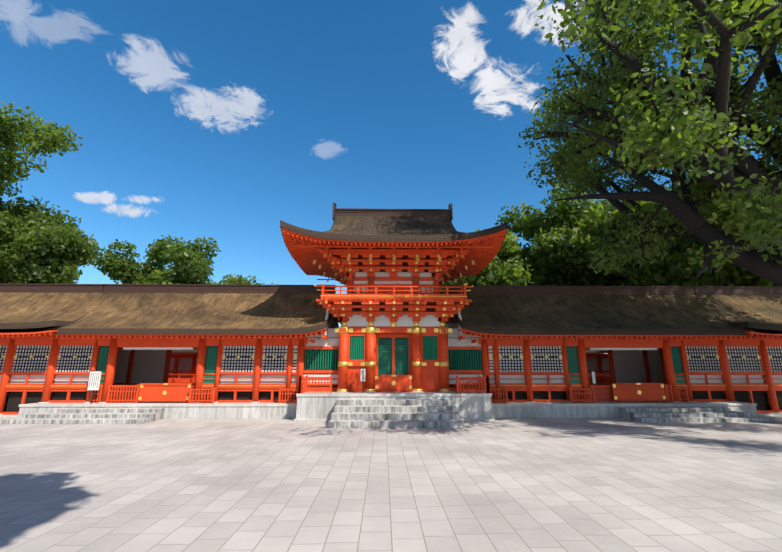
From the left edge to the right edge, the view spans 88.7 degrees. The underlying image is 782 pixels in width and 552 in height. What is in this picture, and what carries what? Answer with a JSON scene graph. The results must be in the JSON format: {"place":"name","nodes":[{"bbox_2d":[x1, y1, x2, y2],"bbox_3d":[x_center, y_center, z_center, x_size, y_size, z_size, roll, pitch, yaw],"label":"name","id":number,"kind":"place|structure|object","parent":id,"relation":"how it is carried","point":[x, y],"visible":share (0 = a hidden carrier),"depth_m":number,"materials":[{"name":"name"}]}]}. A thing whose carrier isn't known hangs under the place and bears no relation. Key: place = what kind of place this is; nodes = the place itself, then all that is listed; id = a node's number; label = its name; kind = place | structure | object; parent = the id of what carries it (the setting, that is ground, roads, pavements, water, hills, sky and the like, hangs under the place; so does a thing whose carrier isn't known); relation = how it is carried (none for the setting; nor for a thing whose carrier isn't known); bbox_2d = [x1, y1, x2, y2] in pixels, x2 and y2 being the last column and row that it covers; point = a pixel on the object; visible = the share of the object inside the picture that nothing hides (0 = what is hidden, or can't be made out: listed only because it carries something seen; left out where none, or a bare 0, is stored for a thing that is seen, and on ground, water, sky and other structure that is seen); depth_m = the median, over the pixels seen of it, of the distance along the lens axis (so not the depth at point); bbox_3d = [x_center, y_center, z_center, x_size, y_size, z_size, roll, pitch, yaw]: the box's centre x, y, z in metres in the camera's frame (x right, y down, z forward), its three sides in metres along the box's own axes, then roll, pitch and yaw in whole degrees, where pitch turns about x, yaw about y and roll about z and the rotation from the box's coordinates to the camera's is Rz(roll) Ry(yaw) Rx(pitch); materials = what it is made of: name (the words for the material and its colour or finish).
{"place":"outdoors","nodes":[
{"label":"outdoors","id":0,"kind":"place"},
{"bbox_2d":[0,102,102,283],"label":"tree","id":1,"kind":"object","parent":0,"point":[37,246],"depth_m":38.35,"materials":[{"name":"green plant"}]},
{"bbox_2d":[0,416,781,551],"bbox_3d":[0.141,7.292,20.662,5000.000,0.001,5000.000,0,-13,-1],"label":"paved plaza","id":2,"kind":"structure","parent":0,"point":[495,485],"depth_m":8.15,"materials":[{"name":"stone"}]},
{"bbox_2d":[90,234,185,283],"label":"tree","id":3,"kind":"object","parent":2,"relation":"on","point":[114,266],"depth_m":58.53,"materials":[{"name":"green plant"}]},
{"bbox_2d":[0,284,338,417],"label":"corridor","id":4,"kind":"object","parent":2,"relation":"on","point":[88,343],"visible":0.96,"depth_m":21.55,"materials":[{"name":"wood"}]},
{"bbox_2d":[138,237,220,283],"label":"tree","id":5,"kind":"object","parent":2,"relation":"on","point":[195,259],"depth_m":54.99,"materials":[{"name":"green plant"}]},
{"bbox_2d":[218,273,277,284],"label":"tree","id":6,"kind":"object","parent":2,"relation":"on","point":[240,279],"visible":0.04,"depth_m":66.12,"materials":[{"name":"green plant"}]},
{"bbox_2d":[1,391,775,427],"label":"stone platform","id":7,"kind":"structure","parent":2,"relation":"on","point":[453,409],"depth_m":19.31,"materials":[{"name":"stone"}]},
{"bbox_2d":[298,375,489,393],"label":"low railings","id":8,"kind":"object","parent":7,"relation":"on","point":[483,384],"visible":0.98,"depth_m":19.65,"materials":[{"name":"wood"}]},
{"bbox_2d":[280,203,507,392],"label":"shrine gate","id":9,"kind":"structure","parent":7,"relation":"on","point":[393,310],"depth_m":21.61,"materials":[{"name":"red wood"}]},
{"bbox_2d":[446,285,781,415],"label":"corridor","id":10,"kind":"object","parent":7,"relation":"on","point":[665,343],"visible":0.96,"depth_m":21.99,"materials":[{"name":"wood"}]},
{"bbox_2d":[168,349,610,382],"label":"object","id":11,"kind":"object","parent":2,"relation":"on","point":[183,364],"visible":0.12,"depth_m":32.19,"materials":[{"name":"wood"}]},
{"bbox_2d":[439,227,550,293],"bbox_3d":[11.646,3.033,44.241,16.589,19.905,16.802,0,-13,-1],"label":"tree","id":12,"kind":"object","parent":2,"relation":"on","point":[505,263],"depth_m":39.85,"materials":[{"name":"green plant"}]},
{"bbox_2d":[495,184,643,285],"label":"tree","id":13,"kind":"object","parent":2,"relation":"on","point":[568,241],"depth_m":42.07,"materials":[{"name":"green plant"}]},
{"bbox_2d":[574,160,781,286],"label":"tree","id":14,"kind":"object","parent":2,"relation":"on","point":[673,264],"depth_m":32.87,"materials":[{"name":"green plant"}]},
{"bbox_2d":[0,0,781,353],"label":"sky","id":15,"kind":"structure","parent":0,"point":[224,121],"materials":[{"name":"blue"}]},
{"bbox_2d":[518,0,781,285],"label":"tree","id":16,"kind":"object","parent":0,"point":[691,139],"depth_m":16.50,"materials":[{"name":"green plant"}]}
]}

